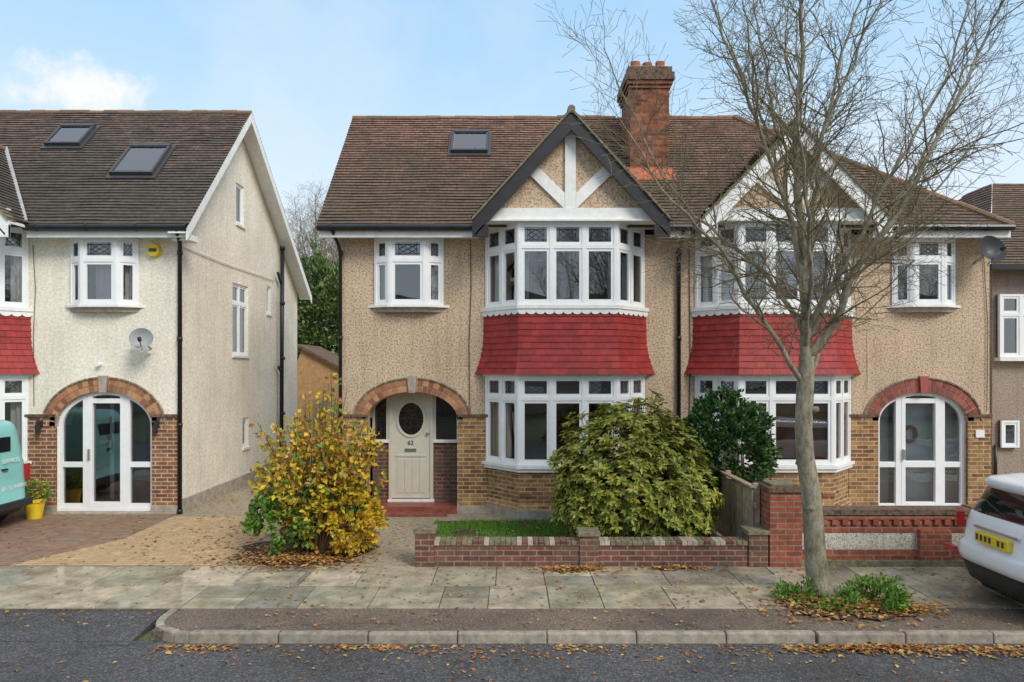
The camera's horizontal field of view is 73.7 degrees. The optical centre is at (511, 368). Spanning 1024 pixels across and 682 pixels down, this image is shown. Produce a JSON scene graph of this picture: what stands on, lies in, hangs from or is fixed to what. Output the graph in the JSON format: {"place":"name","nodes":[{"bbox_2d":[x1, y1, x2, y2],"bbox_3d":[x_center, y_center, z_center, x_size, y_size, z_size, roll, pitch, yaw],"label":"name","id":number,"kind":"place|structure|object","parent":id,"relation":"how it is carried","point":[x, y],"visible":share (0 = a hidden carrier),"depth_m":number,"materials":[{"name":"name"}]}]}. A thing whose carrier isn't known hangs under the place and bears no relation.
{"place":"outdoors","nodes":[
{"label":"outdoors","id":0,"kind":"place"},
{"bbox_2d":[0,319,26,515],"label":"bay walls","id":1,"kind":"structure","parent":0,"point":[20,511],"depth_m":12.60,"materials":[{"name":"red tile"}]},
{"bbox_2d":[0,228,33,463],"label":"bay window frames","id":2,"kind":"structure","parent":1,"relation":"attached to","point":[16,309],"depth_m":12.63,"materials":[{"name":"white plastic"}]},
{"bbox_2d":[0,206,25,236],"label":"gable front","id":3,"kind":"structure","parent":2,"relation":"on","point":[6,222],"depth_m":11.85,"materials":[{"name":"white paint"}]},
{"bbox_2d":[0,313,39,373],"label":"hanging tiles","id":4,"kind":"object","parent":2,"relation":"attached to","point":[10,339],"visible":1,"depth_m":12.55,"materials":[{"name":"red tile"}]},
{"bbox_2d":[0,514,280,565],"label":"driveway","id":5,"kind":"structure","parent":0,"point":[73,532],"depth_m":10.77,"materials":[{"name":"beige gravel"}]},
{"bbox_2d":[0,419,32,521],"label":"parked van","id":6,"kind":"object","parent":5,"relation":"on","point":[14,471],"visible":1,"depth_m":11.58,"materials":[{"name":"teal paint"}]},
{"bbox_2d":[24,477,54,519],"bbox_3d":[-8.608,2.324,12.341,0.550,0.751,0.572,0,0,36],"label":"flower pot","id":7,"kind":"object","parent":5,"relation":"on","point":[35,510],"visible":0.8,"depth_m":12.26,"materials":[{"name":"yellow plastic"}]},
{"bbox_2d":[137,628,154,640],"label":"ground","id":8,"kind":"structure","parent":0,"point":[146,637],"depth_m":7.17,"materials":[{"name":"green plant"}]},
{"bbox_2d":[21,450,722,566],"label":"front yard ground","id":9,"kind":"structure","parent":0,"point":[242,497],"depth_m":11.61,"materials":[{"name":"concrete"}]},
{"bbox_2d":[24,414,176,513],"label":"brick piers","id":10,"kind":"structure","parent":9,"relation":"on","point":[41,451],"depth_m":12.71,"materials":[{"name":"brick"}]},
{"bbox_2d":[52,392,151,513],"bbox_3d":[-7.605,1.500,13.155,1.840,2.400,1.070,0,0,0],"label":"entrance screen","id":11,"kind":"object","parent":9,"relation":"on","point":[105,452],"visible":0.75,"depth_m":13.15,"materials":[{"name":"white plastic"}]},
{"bbox_2d":[27,238,185,510],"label":"front wall","id":12,"kind":"structure","parent":9,"relation":"on","point":[70,347],"depth_m":12.74,"materials":[{"name":"white paint"}]},
{"bbox_2d":[10,235,131,447],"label":"curtains","id":13,"kind":"object","parent":12,"relation":"attached to","point":[103,281],"visible":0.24,"depth_m":12.78,"materials":[{"name":"white fabric"}]},
{"bbox_2d":[35,344,159,433],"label":"wall lamps","id":14,"kind":"object","parent":12,"relation":"attached to","point":[155,425],"depth_m":12.64,"materials":[{"name":"black plastic"}]},
{"bbox_2d":[41,376,165,426],"bbox_3d":[-7.605,0.605,12.928,2.342,0.950,0.525,0,0,0],"label":"door arch","id":15,"kind":"structure","parent":12,"relation":"attached to","point":[60,401],"depth_m":12.71,"materials":[{"name":"brick"}]},
{"bbox_2d":[64,238,145,311],"bbox_3d":[-7.595,-1.735,12.653,1.513,1.370,0.266,0,0,0],"label":"oriel window","id":16,"kind":"structure","parent":12,"relation":"attached to","point":[116,260],"depth_m":12.57,"materials":[{"name":"white plastic"}]},
{"bbox_2d":[22,223,197,237],"bbox_3d":[-10.630,-2.498,12.490,9.540,0.237,0.500,0,0,0],"label":"gutter and fascia","id":17,"kind":"object","parent":12,"relation":"attached to","point":[85,230],"visible":1,"depth_m":12.31,"materials":[{"name":"white paint"}]},
{"bbox_2d":[129,328,153,349],"bbox_3d":[-6.681,-0.536,12.439,0.329,0.408,0.560,0,0,17],"label":"satellite dish","id":18,"kind":"object","parent":12,"relation":"attached to","point":[141,338],"visible":1,"depth_m":12.40,"materials":[{"name":"white metal"}]},
{"bbox_2d":[146,244,161,257],"bbox_3d":[-6.660,-2.200,12.691,0.270,0.270,0.097,0,0,0],"label":"alarm box","id":19,"kind":"object","parent":12,"relation":"attached to","point":[154,250],"visible":1,"depth_m":12.65,"materials":[{"name":"yellow plastic"}]},
{"bbox_2d":[175,230,182,513],"bbox_3d":[-6.105,0.080,12.514,0.107,5.220,0.455,0,0,-20],"label":"downpipe","id":20,"kind":"object","parent":12,"relation":"attached to","point":[179,378],"visible":1,"depth_m":12.65,"materials":[{"name":"black plastic"}]},
{"bbox_2d":[5,139,296,512],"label":"side wall","id":21,"kind":"structure","parent":9,"relation":"on","point":[226,392],"depth_m":15.22,"materials":[{"name":"paint"}]},
{"bbox_2d":[0,145,94,243],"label":"gable roof","id":22,"kind":"structure","parent":21,"relation":"on","point":[9,199],"depth_m":12.61,"materials":[{"name":"tile"}]},
{"bbox_2d":[32,245,273,396],"bbox_3d":[-7.553,-0.806,15.222,2.769,3.012,5.037,0,0,0],"label":"side cable","id":23,"kind":"object","parent":21,"relation":"attached to","point":[182,246],"visible":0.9,"depth_m":12.72,"materials":[{"name":"white paint"}]},
{"bbox_2d":[0,110,311,303],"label":"roof","id":24,"kind":"structure","parent":21,"relation":"on","point":[63,186],"depth_m":13.95,"materials":[{"name":"tile"}]},
{"bbox_2d":[40,123,100,148],"bbox_3d":[-9.350,-4.912,14.483,0.860,0.748,0.696,0,0,0],"label":"roof window","id":25,"kind":"structure","parent":24,"relation":"in","point":[71,135],"depth_m":14.40,"materials":[{"name":"grey glass"}]},
{"bbox_2d":[105,143,176,179],"bbox_3d":[-7.475,-4.181,13.793,0.970,0.960,0.896,0,0,0],"label":"roof window","id":26,"kind":"structure","parent":24,"relation":"in","point":[141,161],"depth_m":13.68,"materials":[{"name":"grey glass"}]},
{"bbox_2d":[232,183,272,449],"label":"side windows","id":27,"kind":"structure","parent":21,"relation":"attached to","point":[237,305],"depth_m":15.78,"materials":[{"name":"white plastic"}]},
{"bbox_2d":[279,246,284,463],"bbox_3d":[-6.106,-0.275,18.138,0.145,5.930,0.132,0,0,-23],"label":"soil pipe","id":28,"kind":"object","parent":21,"relation":"attached to","point":[282,359],"visible":0.78,"depth_m":18.10,"materials":[{"name":"black plastic"}]},
{"bbox_2d":[277,272,281,283],"bbox_3d":[-6.115,-2.375,17.965,0.080,0.315,0.398,0,0,-5],"label":"waste pipe","id":29,"kind":"object","parent":28,"relation":"attached to","point":[279,278],"visible":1,"depth_m":17.92,"materials":[{"name":"black plastic"}]},
{"bbox_2d":[232,537,378,565],"bbox_3d":[-3.047,2.688,10.135,2.102,0.001,1.722,0,0,0],"label":"flower bed","id":30,"kind":"object","parent":9,"relation":"on","point":[285,544],"visible":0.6,"depth_m":9.87,"materials":[{"name":"soil"}]},
{"bbox_2d":[239,372,389,556],"bbox_3d":[-2.864,1.375,10.029,2.160,2.704,1.668,0,0,0],"label":"autumn hydrangea bush","id":31,"kind":"object","parent":30,"relation":"on","point":[298,505],"visible":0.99,"depth_m":9.73,"materials":[{"name":"yellow plant"}]},
{"bbox_2d":[282,179,337,331],"bbox_3d":[-10.370,-3.768,36.955,5.704,13.317,9.922,0,0,-25],"label":"bare tree","id":32,"kind":"object","parent":9,"relation":"on","point":[300,232],"visible":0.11,"depth_m":35.81,"materials":[{"name":"brown plant"}]},
{"bbox_2d":[284,182,337,326],"bbox_3d":[-8.506,-3.545,35.958,9.580,12.858,5.507,0,0,8],"label":"bare tree","id":33,"kind":"object","parent":9,"relation":"on","point":[312,229],"visible":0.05,"depth_m":35.72,"materials":[{"name":"brown plant"}]},
{"bbox_2d":[288,196,338,345],"bbox_3d":[-7.407,-2.653,30.664,8.211,11.021,4.720,0,0,-34],"label":"bare tree","id":34,"kind":"object","parent":9,"relation":"on","point":[334,250],"visible":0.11,"depth_m":29.94,"materials":[{"name":"brown plant"}]},
{"bbox_2d":[297,238,338,361],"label":"evergreen trees","id":35,"kind":"object","parent":9,"relation":"on","point":[325,293],"visible":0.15,"depth_m":26.84,"materials":[{"name":"green plant"}]},
{"bbox_2d":[297,344,338,449],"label":"garden shed","id":36,"kind":"structure","parent":9,"relation":"on","point":[314,363],"depth_m":22.74,"materials":[{"name":"brown wood"}]},
{"bbox_2d":[313,399,338,449],"bbox_3d":[-4.655,1.821,21.250,3.090,1.759,0.020,0,0,0],"label":"wooden fence","id":37,"kind":"object","parent":9,"relation":"on","point":[315,405],"visible":0.02,"depth_m":21.24,"materials":[{"name":"brown wood"}]},
{"bbox_2d":[338,414,487,513],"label":"brick piers","id":38,"kind":"structure","parent":9,"relation":"on","point":[472,483],"depth_m":12.71,"materials":[{"name":"brick"}]},
{"bbox_2d":[372,392,456,516],"bbox_3d":[-1.860,1.565,13.790,1.680,2.270,2.700,0,0,0],"label":"porch","id":39,"kind":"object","parent":9,"relation":"on","point":[421,473],"depth_m":13.20,"materials":[{"name":"beige wood"}]},
{"bbox_2d":[339,235,678,491],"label":"front wall","id":40,"kind":"structure","parent":9,"relation":"on","point":[378,348],"depth_m":12.74,"materials":[{"name":"beige paint"}]},
{"bbox_2d":[331,231,342,461],"bbox_3d":[-3.213,0.057,12.524,0.091,5.165,0.424,0,0,8],"label":"downpipe","id":41,"kind":"object","parent":40,"relation":"attached to","point":[340,254],"visible":0.66,"depth_m":12.66,"materials":[{"name":"black plastic"}]},
{"bbox_2d":[368,238,449,311],"bbox_3d":[-1.920,-1.735,12.653,1.523,1.370,0.266,0,0,0],"label":"oriel window","id":42,"kind":"structure","parent":40,"relation":"attached to","point":[425,260],"depth_m":12.57,"materials":[{"name":"white plastic"}]},
{"bbox_2d":[352,376,471,418],"bbox_3d":[-1.860,0.540,12.928,2.222,0.800,0.525,0,0,0],"label":"door arch","id":43,"kind":"structure","parent":40,"relation":"attached to","point":[373,397],"depth_m":12.71,"materials":[{"name":"brick"}]},
{"bbox_2d":[469,240,471,405],"bbox_3d":[-0.780,-0.800,12.715,0.045,3.201,0.045,0,0,-45],"label":"cable","id":44,"kind":"object","parent":40,"relation":"attached to","point":[469,327],"visible":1,"depth_m":12.72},
{"bbox_2d":[317,223,685,237],"bbox_3d":[-0.190,-2.498,12.490,6.620,0.237,0.500,0,0,0],"label":"gutter and fascia","id":45,"kind":"object","parent":40,"relation":"attached to","point":[380,230],"visible":0.77,"depth_m":12.31,"materials":[{"name":"white paint"}]},
{"bbox_2d":[481,222,648,471],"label":"bay window frames","id":46,"kind":"structure","parent":40,"relation":"attached to","point":[551,303],"depth_m":12.07,"materials":[{"name":"white plastic"}]},
{"bbox_2d":[382,230,638,456],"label":"curtains","id":47,"kind":"object","parent":46,"relation":"attached to","point":[495,404],"visible":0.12,"depth_m":12.72,"materials":[{"name":"grey fabric"}]},
{"bbox_2d":[475,311,654,374],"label":"hanging tiles","id":48,"kind":"object","parent":46,"relation":"attached to","point":[547,331],"visible":1,"depth_m":12.05,"materials":[{"name":"red tile"}]},
{"bbox_2d":[472,107,670,236],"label":"gable front","id":49,"kind":"structure","parent":46,"relation":"on","point":[557,172],"depth_m":12.02,"materials":[{"name":"white paint"}]},
{"bbox_2d":[676,231,684,441],"bbox_3d":[3.100,0.056,12.527,0.104,5.168,0.430,0,0,0],"label":"downpipe","id":50,"kind":"object","parent":40,"relation":"attached to","point":[678,337],"visible":0.48,"depth_m":12.66,"materials":[{"name":"black plastic"}]},
{"bbox_2d":[370,230,653,495],"bbox_3d":[-0.161,-1.375,15.366,6.119,8.150,4.749,0,0,0],"label":"side and rear walls","id":51,"kind":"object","parent":9,"relation":"on","point":[407,281],"visible":0.15,"depth_m":15.34,"materials":[{"name":"beige paint"}]},
{"bbox_2d":[316,115,683,261],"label":"roof","id":52,"kind":"structure","parent":51,"relation":"on","point":[397,170],"depth_m":13.71,"materials":[{"name":"brown tile"}]},
{"bbox_2d":[447,129,490,156],"bbox_3d":[-0.880,-4.711,14.293,0.880,0.770,0.716,0,0,0],"label":"roof window","id":53,"kind":"structure","parent":52,"relation":"in","point":[469,142],"depth_m":14.17,"materials":[{"name":"grey glass"}]},
{"bbox_2d":[617,61,676,179],"bbox_3d":[2.740,-4.851,14.060,0.980,2.703,1.440,0,0,0],"label":"chimney stack","id":54,"kind":"object","parent":52,"relation":"on","point":[666,79],"visible":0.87,"depth_m":13.64,"materials":[{"name":"brick"}]},
{"bbox_2d":[471,105,666,217],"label":"gable roof","id":55,"kind":"structure","parent":51,"relation":"on","point":[570,106],"depth_m":11.83,"materials":[{"name":"brown tile"}]},
{"bbox_2d":[413,524,769,566],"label":"garden wall","id":56,"kind":"structure","parent":9,"relation":"on","point":[588,546],"depth_m":9.30,"materials":[{"name":"red brick"}]},
{"bbox_2d":[679,385,782,516],"bbox_3d":[3.588,1.478,11.430,1.736,2.447,1.391,0,0,0],"label":"dark evergreen shrub","id":57,"kind":"object","parent":9,"relation":"on","point":[764,452],"visible":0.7,"depth_m":11.07,"materials":[{"name":"green plant"}]},
{"bbox_2d":[703,465,759,536],"bbox_3d":[3.405,2.160,10.810,0.150,1.080,2.540,0,0,0],"label":"wooden fence","id":58,"kind":"object","parent":9,"relation":"on","point":[739,508],"visible":0.52,"depth_m":10.25,"materials":[{"name":"wood"}]},
{"bbox_2d":[691,229,936,456],"bbox_3d":[6.125,0.020,15.366,5.569,5.360,4.749,0,0,0],"label":"side and rear walls","id":59,"kind":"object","parent":9,"relation":"on","point":[929,293],"depth_m":15.34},
{"bbox_2d":[695,117,862,232],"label":"gable roof","id":60,"kind":"structure","parent":59,"relation":"on","point":[745,168],"depth_m":12.48,"materials":[{"name":"brown tile"}]},
{"bbox_2d":[681,235,988,503],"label":"front wall","id":61,"kind":"structure","parent":9,"relation":"on","point":[950,346],"depth_m":12.74,"materials":[{"name":"beige paint"}]},
{"bbox_2d":[689,246,987,412],"bbox_3d":[6.080,-0.700,12.716,5.575,3.200,0.025,0,0,0],"label":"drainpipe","id":62,"kind":"object","parent":61,"relation":"attached to","point":[868,367],"visible":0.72,"depth_m":12.71,"materials":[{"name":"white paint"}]},
{"bbox_2d":[669,114,1014,260],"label":"roof","id":63,"kind":"structure","parent":61,"relation":"on","point":[725,126],"depth_m":13.66,"materials":[{"name":"brown tile"}]},
{"bbox_2d":[684,223,1015,237],"bbox_3d":[6.080,-2.498,12.490,5.920,0.237,0.500,0,0,0],"label":"gutter and fascia","id":64,"kind":"object","parent":61,"relation":"attached to","point":[998,230],"visible":0.59,"depth_m":12.31,"materials":[{"name":"white paint"}]},
{"bbox_2d":[878,392,964,505],"bbox_3d":[7.655,1.500,13.155,1.710,2.400,1.070,0,0,0],"label":"entrance screen","id":65,"kind":"object","parent":61,"relation":"in","point":[921,449],"visible":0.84,"depth_m":13.02,"materials":[{"name":"white plastic"}]},
{"bbox_2d":[885,238,960,311],"bbox_3d":[7.665,-1.735,12.653,1.413,1.370,0.266,0,0,0],"label":"oriel window","id":66,"kind":"structure","parent":61,"relation":"attached to","point":[941,303],"depth_m":12.56,"materials":[{"name":"white plastic"}]},
{"bbox_2d":[864,376,982,420],"bbox_3d":[7.655,0.560,12.928,2.212,0.840,0.525,0,0,0],"label":"brick arch","id":67,"kind":"object","parent":61,"relation":"attached to","point":[964,400],"depth_m":12.71,"materials":[{"name":"red brick"}]},
{"bbox_2d":[973,236,1006,264],"bbox_3d":[8.646,-2.141,12.361,0.500,0.527,0.623,0,0,34],"label":"satellite dish","id":68,"kind":"object","parent":61,"relation":"attached to","point":[992,246],"visible":0.98,"depth_m":12.35,"materials":[{"name":"grey metal"}]},
{"bbox_2d":[756,480,974,566],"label":"garden wall","id":69,"kind":"structure","parent":9,"relation":"on","point":[886,536],"depth_m":9.31,"materials":[{"name":"red brick"}]},
{"bbox_2d":[849,414,992,505],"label":"brick piers","id":70,"kind":"structure","parent":9,"relation":"on","point":[863,480],"depth_m":12.71,"materials":[{"name":"brick"}]},
{"bbox_2d":[975,430,984,437],"bbox_3d":[8.700,1.210,12.692,0.160,0.140,0.024,0,0,0],"label":"house number sign","id":71,"kind":"object","parent":70,"relation":"attached to","point":[979,433],"visible":1,"depth_m":12.68,"materials":[{"name":"white paint"}]},
{"bbox_2d":[0,610,1023,681],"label":"road","id":72,"kind":"structure","parent":0,"point":[94,648],"depth_m":6.53,"materials":[{"name":"grey asphalt"}]},
{"bbox_2d":[0,472,1023,681],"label":"fallen leaves","id":73,"kind":"object","parent":72,"relation":"on","point":[304,557],"visible":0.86,"depth_m":7.47,"materials":[{"name":"brown plant"}]},
{"bbox_2d":[155,609,1023,643],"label":"kerb","id":74,"kind":"structure","parent":72,"relation":"on","point":[174,635],"depth_m":6.96,"materials":[{"name":"concrete"}]},
{"bbox_2d":[0,567,1023,640],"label":"pavement","id":75,"kind":"structure","parent":0,"point":[487,619],"depth_m":7.33,"materials":[{"name":"concrete"}]},
{"bbox_2d":[0,566,1023,608],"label":"paving slabs","id":76,"kind":"structure","parent":75,"relation":"on","point":[329,585],"depth_m":8.37,"materials":[{"name":"stone"}]},
{"bbox_2d":[232,572,305,584],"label":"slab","id":77,"kind":"structure","parent":76,"relation":"on","point":[292,578],"depth_m":8.72,"materials":[{"name":"stone"}]},
{"bbox_2d":[746,575,787,583],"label":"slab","id":78,"kind":"structure","parent":76,"relation":"on","point":[761,579],"depth_m":8.68,"materials":[{"name":"stone"}]},
{"bbox_2d":[775,591,906,619],"bbox_3d":[3.782,2.682,7.757,1.518,0.001,0.966,0,0,0],"label":"tree pit","id":79,"kind":"object","parent":76,"relation":"on","point":[840,616],"visible":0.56,"depth_m":7.48,"materials":[{"name":"soil"}]},
{"bbox_2d":[534,0,1023,600],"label":"bare tree","id":80,"kind":"object","parent":79,"relation":"on","point":[804,238],"visible":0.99,"depth_m":7.95,"materials":[{"name":"brown plant"}]},
{"bbox_2d":[421,564,926,615],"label":"weeds","id":81,"kind":"object","parent":75,"relation":"on","point":[897,600],"visible":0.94,"depth_m":7.79,"materials":[{"name":"green plant"}]},
{"bbox_2d":[943,473,1023,600],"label":"parked car","id":82,"kind":"object","parent":75,"relation":"on","point":[990,547],"visible":0.99,"depth_m":7.69,"materials":[{"name":"white paint"}]},
{"bbox_2d":[0,0,1023,360],"label":"sky","id":83,"kind":"structure","parent":0,"point":[303,69],"materials":[{"name":"blue"}]},
{"bbox_2d":[485,312,645,520],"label":"bay walls","id":84,"kind":"structure","parent":0,"point":[517,495],"depth_m":12.09,"materials":[{"name":"brown brick"}]},
{"bbox_2d":[433,517,715,541],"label":"front lawn","id":85,"kind":"structure","parent":0,"point":[491,527],"depth_m":11.31,"materials":[{"name":"plant"}]},
{"bbox_2d":[546,388,724,537],"bbox_3d":[1.861,1.501,10.291,2.720,2.429,1.756,0,0,0],"label":"rhododendron bush","id":86,"kind":"object","parent":85,"relation":"on","point":[670,494],"visible":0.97,"depth_m":9.83,"materials":[{"name":"green plant"}]},
{"bbox_2d":[695,315,851,508],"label":"bay walls","id":87,"kind":"structure","parent":0,"point":[834,488],"depth_m":12.09,"materials":[{"name":"brown brick"}]},
{"bbox_2d":[690,222,854,471],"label":"bay window frames","id":88,"kind":"structure","parent":87,"relation":"attached to","point":[770,398],"depth_m":12.08,"materials":[{"name":"white plastic"}]},
{"bbox_2d":[702,230,837,458],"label":"blinds","id":89,"kind":"object","parent":88,"relation":"attached to","point":[785,408],"visible":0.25,"depth_m":12.18,"materials":[{"name":"grey fabric"}]},
{"bbox_2d":[684,312,860,374],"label":"hanging tiles","id":90,"kind":"object","parent":88,"relation":"attached to","point":[726,330],"visible":0.77,"depth_m":12.05,"materials":[{"name":"red tile"}]},
{"bbox_2d":[692,122,892,236],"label":"gable front","id":91,"kind":"structure","parent":88,"relation":"on","point":[764,164],"depth_m":11.94,"materials":[{"name":"white paint"}]},
{"bbox_2d":[989,266,1023,474],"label":"walls","id":92,"kind":"structure","parent":0,"point":[1006,390],"depth_m":15.24,"materials":[{"name":"beige paint"}]},
{"bbox_2d":[958,183,1023,269],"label":"roof","id":93,"kind":"structure","parent":92,"relation":"on","point":[1007,200],"depth_m":16.49,"materials":[{"name":"brown tile"}]},
{"bbox_2d":[994,445,996,474],"bbox_3d":[10.750,2.150,15.180,0.065,0.900,0.065,0,0,-22],"label":"downpipe","id":94,"kind":"object","parent":92,"relation":"attached to","point":[995,459],"visible":0.65,"depth_m":15.15,"materials":[{"name":"black plastic"}]},
{"bbox_2d":[994,294,1023,447],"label":"windows","id":95,"kind":"structure","parent":92,"relation":"attached to","point":[1009,325],"depth_m":15.13,"materials":[{"name":"white plastic"}]}
]}

